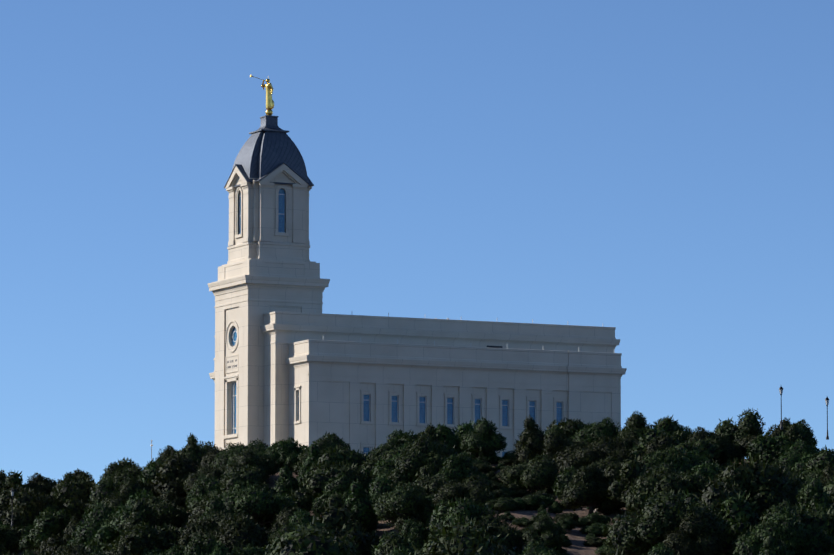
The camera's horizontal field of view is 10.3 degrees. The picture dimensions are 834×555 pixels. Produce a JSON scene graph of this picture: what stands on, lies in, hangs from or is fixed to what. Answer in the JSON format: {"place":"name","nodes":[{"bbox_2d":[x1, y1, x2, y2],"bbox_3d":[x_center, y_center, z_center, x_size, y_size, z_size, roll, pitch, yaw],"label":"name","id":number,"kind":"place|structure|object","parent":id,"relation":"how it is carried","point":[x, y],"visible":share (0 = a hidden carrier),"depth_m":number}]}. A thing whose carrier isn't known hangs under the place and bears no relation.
{"place":"outdoors","nodes":[
{"label":"outdoors","id":0,"kind":"place"},
{"bbox_2d":[11,459,749,554],"bbox_3d":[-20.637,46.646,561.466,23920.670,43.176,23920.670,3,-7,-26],"label":"hill","id":1,"kind":"structure","parent":0,"point":[576,537],"depth_m":467.42},
{"bbox_2d":[0,526,22,554],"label":"juniper","id":2,"kind":"object","parent":1,"relation":"on","point":[10,537],"visible":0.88,"depth_m":567.64},
{"bbox_2d":[2,471,30,490],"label":"juniper","id":3,"kind":"object","parent":1,"relation":"on","point":[14,478],"visible":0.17,"depth_m":611.64},
{"bbox_2d":[0,485,61,531],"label":"tree","id":4,"kind":"object","parent":1,"relation":"on","point":[28,505],"visible":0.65,"depth_m":578.40},
{"bbox_2d":[23,473,57,495],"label":"juniper","id":5,"kind":"object","parent":1,"relation":"on","point":[45,486],"visible":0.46,"depth_m":612.68},
{"bbox_2d":[18,508,69,552],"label":"tree","id":6,"kind":"object","parent":1,"relation":"on","point":[46,526],"visible":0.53,"depth_m":561.84},
{"bbox_2d":[36,533,65,554],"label":"juniper","id":7,"kind":"object","parent":1,"relation":"on","point":[49,546],"visible":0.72,"depth_m":550.83},
{"bbox_2d":[43,480,87,518],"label":"tree","id":8,"kind":"object","parent":1,"relation":"on","point":[71,504],"visible":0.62,"depth_m":580.80},
{"bbox_2d":[47,475,95,503],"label":"juniper","id":9,"kind":"object","parent":1,"relation":"on","point":[84,487],"visible":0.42,"depth_m":588.68},
{"bbox_2d":[62,514,80,543],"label":"juniper","id":10,"kind":"object","parent":1,"relation":"on","point":[72,524],"visible":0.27,"depth_m":553.07},
{"bbox_2d":[57,543,102,554],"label":"tree","id":11,"kind":"object","parent":1,"relation":"on","point":[82,551],"visible":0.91,"depth_m":495.34},
{"bbox_2d":[63,502,114,549],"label":"tree","id":12,"kind":"object","parent":1,"relation":"on","point":[96,519],"visible":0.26,"depth_m":527.63},
{"bbox_2d":[82,476,122,520],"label":"tree","id":13,"kind":"object","parent":1,"relation":"on","point":[103,489],"visible":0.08,"depth_m":550.62},
{"bbox_2d":[99,457,138,481],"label":"tree","id":14,"kind":"object","parent":1,"relation":"on","point":[114,466],"visible":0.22,"depth_m":591.41},
{"bbox_2d":[101,463,142,485],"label":"tree","id":15,"kind":"object","parent":1,"relation":"on","point":[121,474],"visible":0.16,"depth_m":564.10},
{"bbox_2d":[100,475,146,509],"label":"tree","id":16,"kind":"object","parent":1,"relation":"on","point":[130,486],"visible":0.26,"depth_m":538.04},
{"bbox_2d":[92,489,181,544],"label":"juniper","id":17,"kind":"object","parent":1,"relation":"on","point":[114,528],"visible":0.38,"depth_m":513.99},
{"bbox_2d":[119,497,161,537],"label":"tree","id":18,"kind":"object","parent":1,"relation":"on","point":[140,512],"visible":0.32,"depth_m":507.17},
{"bbox_2d":[101,520,181,554],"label":"tree","id":19,"kind":"object","parent":1,"relation":"on","point":[142,541],"visible":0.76,"depth_m":487.83},
{"bbox_2d":[139,458,162,483],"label":"juniper","id":20,"kind":"object","parent":1,"relation":"on","point":[149,472],"visible":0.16,"depth_m":553.00},
{"bbox_2d":[145,543,187,554],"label":"tree","id":21,"kind":"object","parent":1,"relation":"on","point":[173,551],"visible":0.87,"depth_m":466.35},
{"bbox_2d":[144,494,190,529],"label":"tree","id":22,"kind":"object","parent":1,"relation":"on","point":[169,513],"visible":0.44,"depth_m":511.98},
{"bbox_2d":[137,452,199,500],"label":"tree","id":23,"kind":"object","parent":1,"relation":"on","point":[176,471],"visible":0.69,"depth_m":536.91},
{"bbox_2d":[163,489,187,510],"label":"tree","id":24,"kind":"object","parent":1,"relation":"on","point":[175,499],"visible":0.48,"depth_m":529.29},
{"bbox_2d":[179,433,205,469],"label":"juniper","id":25,"kind":"object","parent":1,"relation":"on","point":[192,450],"visible":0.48,"depth_m":547.75},
{"bbox_2d":[184,502,206,526],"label":"juniper","id":26,"kind":"object","parent":1,"relation":"on","point":[197,511],"visible":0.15,"depth_m":491.80},
{"bbox_2d":[177,516,215,551],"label":"juniper","id":27,"kind":"object","parent":1,"relation":"on","point":[183,539],"visible":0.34,"depth_m":469.53},
{"bbox_2d":[181,465,224,493],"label":"tree","id":28,"kind":"object","parent":1,"relation":"on","point":[204,472],"visible":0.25,"depth_m":523.46},
{"bbox_2d":[185,475,221,512],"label":"juniper","id":29,"kind":"object","parent":1,"relation":"on","point":[205,486],"visible":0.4,"depth_m":508.00},
{"bbox_2d":[183,531,224,554],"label":"tree","id":30,"kind":"object","parent":1,"relation":"on","point":[197,544],"visible":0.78,"depth_m":461.08},
{"bbox_2d":[199,447,222,469],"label":"tree","id":31,"kind":"object","parent":1,"relation":"on","point":[209,456],"visible":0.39,"depth_m":532.17},
{"bbox_2d":[186,511,239,541],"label":"tree","id":32,"kind":"object","parent":1,"relation":"on","point":[215,520],"visible":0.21,"depth_m":469.53},
{"bbox_2d":[197,495,235,521],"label":"tree","id":33,"kind":"object","parent":1,"relation":"on","point":[214,504],"visible":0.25,"depth_m":481.55},
{"bbox_2d":[200,510,271,554],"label":"tree","id":34,"kind":"object","parent":1,"relation":"on","point":[244,530],"visible":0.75,"depth_m":463.51},
{"bbox_2d":[204,464,279,528],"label":"juniper","id":35,"kind":"object","parent":1,"relation":"on","point":[245,474],"visible":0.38,"depth_m":489.80},
{"bbox_2d":[207,442,280,478],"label":"tree","id":36,"kind":"object","parent":1,"relation":"on","point":[226,454],"visible":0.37,"depth_m":530.30},
{"bbox_2d":[224,446,268,487],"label":"tree","id":37,"kind":"object","parent":1,"relation":"on","point":[247,456],"visible":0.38,"depth_m":517.41},
{"bbox_2d":[220,451,278,482],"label":"tree","id":38,"kind":"object","parent":1,"relation":"on","point":[270,467],"visible":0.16,"depth_m":527.88},
{"bbox_2d":[216,479,304,529],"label":"juniper","id":39,"kind":"object","parent":1,"relation":"on","point":[255,502],"visible":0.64,"depth_m":485.03},
{"bbox_2d":[271,505,300,533],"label":"tree","id":40,"kind":"object","parent":1,"relation":"on","point":[284,515],"visible":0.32,"depth_m":479.66},
{"bbox_2d":[273,463,299,495],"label":"juniper","id":41,"kind":"object","parent":1,"relation":"on","point":[288,482],"visible":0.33,"depth_m":502.88},
{"bbox_2d":[262,436,311,472],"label":"tree","id":42,"kind":"object","parent":1,"relation":"on","point":[287,452],"visible":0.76,"depth_m":539.17},
{"bbox_2d":[276,509,313,533],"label":"tree","id":43,"kind":"object","parent":1,"relation":"on","point":[305,516],"visible":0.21,"depth_m":474.58},
{"bbox_2d":[296,441,321,485],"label":"tree","id":44,"kind":"object","parent":1,"relation":"on","point":[309,461],"visible":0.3,"depth_m":523.64},
{"bbox_2d":[285,469,334,517],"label":"tree","id":45,"kind":"object","parent":1,"relation":"on","point":[304,497],"visible":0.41,"depth_m":499.80},
{"bbox_2d":[263,516,361,554],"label":"juniper","id":46,"kind":"object","parent":1,"relation":"on","point":[311,542],"visible":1,"depth_m":116.85},
{"bbox_2d":[292,437,347,476],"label":"tree","id":47,"kind":"object","parent":1,"relation":"on","point":[323,445],"visible":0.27,"depth_m":528.37},
{"bbox_2d":[297,460,375,497],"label":"tree","id":48,"kind":"object","parent":1,"relation":"on","point":[354,472],"visible":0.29,"depth_m":502.83},
{"bbox_2d":[311,472,368,515],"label":"tree","id":49,"kind":"object","parent":1,"relation":"on","point":[339,486],"visible":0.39,"depth_m":489.58},
{"bbox_2d":[309,446,374,472],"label":"tree","id":50,"kind":"object","parent":1,"relation":"on","point":[357,458],"visible":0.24,"depth_m":515.27},
{"bbox_2d":[320,492,363,528],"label":"tree","id":51,"kind":"object","parent":1,"relation":"on","point":[334,500],"visible":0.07,"depth_m":468.28},
{"bbox_2d":[308,502,383,554],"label":"juniper","id":52,"kind":"object","parent":1,"relation":"on","point":[364,539],"visible":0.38,"depth_m":454.76},
{"bbox_2d":[341,479,379,533],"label":"tree","id":53,"kind":"object","parent":1,"relation":"on","point":[365,516],"visible":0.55,"depth_m":480.84},
{"bbox_2d":[365,437,397,459],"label":"juniper","id":54,"kind":"object","parent":1,"relation":"on","point":[389,445],"visible":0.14,"depth_m":523.15},
{"bbox_2d":[368,475,397,525],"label":"juniper","id":55,"kind":"object","parent":1,"relation":"on","point":[381,486],"visible":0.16,"depth_m":486.70},
{"bbox_2d":[361,447,405,475],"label":"tree","id":56,"kind":"object","parent":1,"relation":"on","point":[370,461],"visible":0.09,"depth_m":512.26},
{"bbox_2d":[370,449,407,474],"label":"tree","id":57,"kind":"object","parent":1,"relation":"on","point":[384,464],"visible":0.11,"depth_m":506.24},
{"bbox_2d":[375,530,411,554],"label":"tree","id":58,"kind":"object","parent":1,"relation":"on","point":[390,543],"visible":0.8,"depth_m":437.01},
{"bbox_2d":[370,481,438,528],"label":"tree","id":59,"kind":"object","parent":1,"relation":"on","point":[406,499],"visible":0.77,"depth_m":471.62},
{"bbox_2d":[392,508,427,531],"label":"juniper","id":60,"kind":"object","parent":1,"relation":"on","point":[417,517],"visible":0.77,"depth_m":470.81},
{"bbox_2d":[395,431,424,448],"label":"tree","id":61,"kind":"object","parent":1,"relation":"on","point":[403,439],"visible":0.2,"depth_m":523.96},
{"bbox_2d":[399,517,431,551],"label":"tree","id":62,"kind":"object","parent":1,"relation":"on","point":[415,533],"visible":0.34,"depth_m":446.87},
{"bbox_2d":[208,162,626,456],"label":"temple","id":63,"kind":"structure","parent":1,"relation":"on","point":[293,361],"depth_m":568.90},
{"bbox_2d":[232,115,307,186],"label":"dome roof","id":64,"kind":"structure","parent":63,"relation":"on","point":[269,145],"depth_m":572.17},
{"bbox_2d":[250,75,273,114],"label":"angel statue","id":65,"kind":"object","parent":64,"relation":"on","point":[269,100],"visible":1,"depth_m":575.07},
{"bbox_2d":[407,474,448,497],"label":"tree","id":66,"kind":"object","parent":1,"relation":"on","point":[431,484],"visible":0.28,"depth_m":478.73},
{"bbox_2d":[386,431,480,487],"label":"juniper","id":67,"kind":"object","parent":1,"relation":"on","point":[428,456],"visible":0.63,"depth_m":491.76},
{"bbox_2d":[433,424,460,453],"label":"juniper","id":68,"kind":"object","parent":1,"relation":"on","point":[447,434],"visible":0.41,"depth_m":522.55},
{"bbox_2d":[423,538,482,554],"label":"tree","id":69,"kind":"object","parent":1,"relation":"on","point":[446,551],"visible":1,"depth_m":104.04},
{"bbox_2d":[405,514,515,554],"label":"juniper","id":70,"kind":"object","parent":1,"relation":"on","point":[469,540],"visible":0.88,"depth_m":109.81},
{"bbox_2d":[426,497,499,540],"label":"tree","id":71,"kind":"object","parent":1,"relation":"on","point":[445,514],"visible":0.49,"depth_m":446.54},
{"bbox_2d":[434,452,492,489],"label":"tree","id":72,"kind":"object","parent":1,"relation":"on","point":[456,467],"visible":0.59,"depth_m":486.22},
{"bbox_2d":[432,474,496,509],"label":"tree","id":73,"kind":"object","parent":1,"relation":"on","point":[478,492],"visible":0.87,"depth_m":468.58},
{"bbox_2d":[454,420,498,454],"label":"juniper","id":74,"kind":"object","parent":1,"relation":"on","point":[465,428],"visible":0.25,"depth_m":525.94},
{"bbox_2d":[441,510,524,554],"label":"tree","id":75,"kind":"object","parent":1,"relation":"on","point":[502,529],"visible":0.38,"depth_m":442.55},
{"bbox_2d":[459,417,507,458],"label":"tree","id":76,"kind":"object","parent":1,"relation":"on","point":[481,438],"visible":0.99,"depth_m":517.81},
{"bbox_2d":[485,497,519,512],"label":"scrub","id":77,"kind":"object","parent":1,"relation":"on","point":[502,504],"visible":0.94,"depth_m":465.79},
{"bbox_2d":[512,414,546,462],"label":"tree","id":78,"kind":"object","parent":1,"relation":"on","point":[529,444],"visible":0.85,"depth_m":515.01},
{"bbox_2d":[498,453,562,492],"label":"tree","id":79,"kind":"object","parent":1,"relation":"on","point":[536,473],"visible":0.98,"depth_m":489.09},
{"bbox_2d":[522,494,546,510],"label":"shrub","id":80,"kind":"object","parent":1,"relation":"on","point":[530,500],"visible":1,"depth_m":468.48},
{"bbox_2d":[522,541,561,554],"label":"tree","id":81,"kind":"object","parent":1,"relation":"on","point":[539,549],"visible":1,"depth_m":423.10},
{"bbox_2d":[520,512,564,549],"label":"tree","id":82,"kind":"object","parent":1,"relation":"on","point":[541,529],"visible":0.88,"depth_m":440.96},
{"bbox_2d":[540,429,587,462],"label":"tree","id":83,"kind":"object","parent":1,"relation":"on","point":[553,443],"visible":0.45,"depth_m":510.70},
{"bbox_2d":[551,465,578,500],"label":"tree","id":84,"kind":"object","parent":1,"relation":"on","point":[563,480],"visible":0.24,"depth_m":480.76},
{"bbox_2d":[556,516,577,531],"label":"shrub","id":85,"kind":"object","parent":1,"relation":"on","point":[568,523],"visible":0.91,"depth_m":457.92},
{"bbox_2d":[544,418,590,440],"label":"tree","id":86,"kind":"object","parent":1,"relation":"on","point":[570,427],"visible":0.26,"depth_m":521.84},
{"bbox_2d":[580,522,602,535],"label":"shrub","id":87,"kind":"object","parent":1,"relation":"on","point":[594,529],"visible":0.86,"depth_m":456.96},
{"bbox_2d":[561,462,625,514],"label":"tree","id":88,"kind":"object","parent":1,"relation":"on","point":[586,488],"visible":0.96,"depth_m":471.92},
{"bbox_2d":[552,435,634,471],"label":"tree","id":89,"kind":"object","parent":1,"relation":"on","point":[574,456],"visible":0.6,"depth_m":496.81},
{"bbox_2d":[575,512,611,526],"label":"shrub","id":90,"kind":"object","parent":1,"relation":"on","point":[590,519],"visible":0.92,"depth_m":463.00},
{"bbox_2d":[567,417,620,445],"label":"juniper","id":91,"kind":"object","parent":1,"relation":"on","point":[595,431],"visible":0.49,"depth_m":517.70},
{"bbox_2d":[591,456,626,483],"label":"tree","id":92,"kind":"object","parent":1,"relation":"on","point":[611,471],"visible":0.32,"depth_m":481.64},
{"bbox_2d":[605,433,642,452],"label":"juniper","id":93,"kind":"object","parent":1,"relation":"on","point":[628,440],"visible":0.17,"depth_m":502.90},
{"bbox_2d":[605,455,648,514],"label":"tree","id":94,"kind":"object","parent":1,"relation":"on","point":[631,471],"visible":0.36,"depth_m":470.43},
{"bbox_2d":[616,411,655,443],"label":"juniper","id":95,"kind":"object","parent":1,"relation":"on","point":[636,422],"visible":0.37,"depth_m":515.27},
{"bbox_2d":[626,424,672,461],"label":"tree","id":96,"kind":"object","parent":1,"relation":"on","point":[638,449],"visible":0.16,"depth_m":497.33},
{"bbox_2d":[636,433,676,462],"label":"tree","id":97,"kind":"object","parent":1,"relation":"on","point":[663,442],"visible":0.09,"depth_m":493.05},
{"bbox_2d":[623,469,696,515],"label":"tree","id":98,"kind":"object","parent":1,"relation":"on","point":[651,483],"visible":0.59,"depth_m":461.17},
{"bbox_2d":[648,542,674,554],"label":"tree","id":99,"kind":"object","parent":1,"relation":"on","point":[663,550],"visible":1,"depth_m":418.82},
{"bbox_2d":[601,489,730,554],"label":"juniper","id":100,"kind":"object","parent":1,"relation":"on","point":[644,532],"visible":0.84,"depth_m":429.67},
{"bbox_2d":[653,415,689,447],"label":"tree","id":101,"kind":"object","parent":1,"relation":"on","point":[680,437],"visible":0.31,"depth_m":513.85},
{"bbox_2d":[640,443,710,473],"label":"tree","id":102,"kind":"object","parent":1,"relation":"on","point":[658,457],"visible":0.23,"depth_m":476.84},
{"bbox_2d":[645,462,712,494],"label":"tree","id":103,"kind":"object","parent":1,"relation":"on","point":[694,483],"visible":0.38,"depth_m":462.80},
{"bbox_2d":[654,448,724,485],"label":"tree","id":104,"kind":"object","parent":1,"relation":"on","point":[706,470],"visible":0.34,"depth_m":475.71},
{"bbox_2d":[659,508,723,554],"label":"tree","id":105,"kind":"object","parent":1,"relation":"on","point":[702,541],"visible":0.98,"depth_m":426.43},
{"bbox_2d":[673,438,720,467],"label":"juniper","id":106,"kind":"object","parent":1,"relation":"on","point":[690,446],"visible":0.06,"depth_m":485.74},
{"bbox_2d":[694,436,730,467],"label":"tree","id":107,"kind":"object","parent":1,"relation":"on","point":[708,446],"visible":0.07,"depth_m":493.14},
{"bbox_2d":[685,426,743,465],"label":"tree","id":108,"kind":"object","parent":1,"relation":"on","point":[729,452],"visible":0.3,"depth_m":503.68},
{"bbox_2d":[691,476,763,554],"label":"juniper","id":109,"kind":"object","parent":1,"relation":"on","point":[717,492],"visible":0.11,"depth_m":443.74},
{"bbox_2d":[711,408,765,458],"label":"tree","id":110,"kind":"object","parent":1,"relation":"on","point":[749,424],"visible":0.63,"depth_m":513.65},
{"bbox_2d":[719,491,766,554],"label":"tree","id":111,"kind":"object","parent":1,"relation":"on","point":[738,514],"visible":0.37,"depth_m":439.72},
{"bbox_2d":[706,457,802,522],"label":"juniper","id":112,"kind":"object","parent":1,"relation":"on","point":[767,486],"visible":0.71,"depth_m":456.86},
{"bbox_2d":[738,424,785,456],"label":"juniper","id":113,"kind":"object","parent":1,"relation":"on","point":[744,442],"visible":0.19,"depth_m":504.49},
{"bbox_2d":[745,432,792,466],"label":"tree","id":114,"kind":"object","parent":1,"relation":"on","point":[768,449],"visible":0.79,"depth_m":497.84},
{"bbox_2d":[729,505,811,554],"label":"juniper","id":115,"kind":"object","parent":1,"relation":"on","point":[788,527],"visible":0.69,"depth_m":424.69},
{"bbox_2d":[758,529,791,554],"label":"juniper","id":116,"kind":"object","parent":1,"relation":"on","point":[772,545],"visible":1,"depth_m":406.65},
{"bbox_2d":[755,499,798,528],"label":"juniper","id":117,"kind":"object","parent":1,"relation":"on","point":[765,516],"visible":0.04,"depth_m":433.42},
{"bbox_2d":[780,423,807,463],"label":"tree","id":118,"kind":"object","parent":1,"relation":"on","point":[793,432],"visible":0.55,"depth_m":498.20},
{"bbox_2d":[775,439,825,473],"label":"tree","id":119,"kind":"object","parent":1,"relation":"on","point":[796,458],"visible":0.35,"depth_m":494.11},
{"bbox_2d":[792,475,833,512],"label":"juniper","id":120,"kind":"object","parent":1,"relation":"on","point":[812,494],"visible":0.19,"depth_m":446.25},
{"bbox_2d":[794,502,833,541],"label":"tree","id":121,"kind":"object","parent":1,"relation":"on","point":[819,519],"visible":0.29,"depth_m":433.51},
{"bbox_2d":[796,445,833,483],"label":"juniper","id":122,"kind":"object","parent":1,"relation":"on","point":[815,464],"visible":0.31,"depth_m":479.73},
{"bbox_2d":[0,0,833,484],"label":"sky","id":123,"kind":"structure","parent":0,"point":[660,173]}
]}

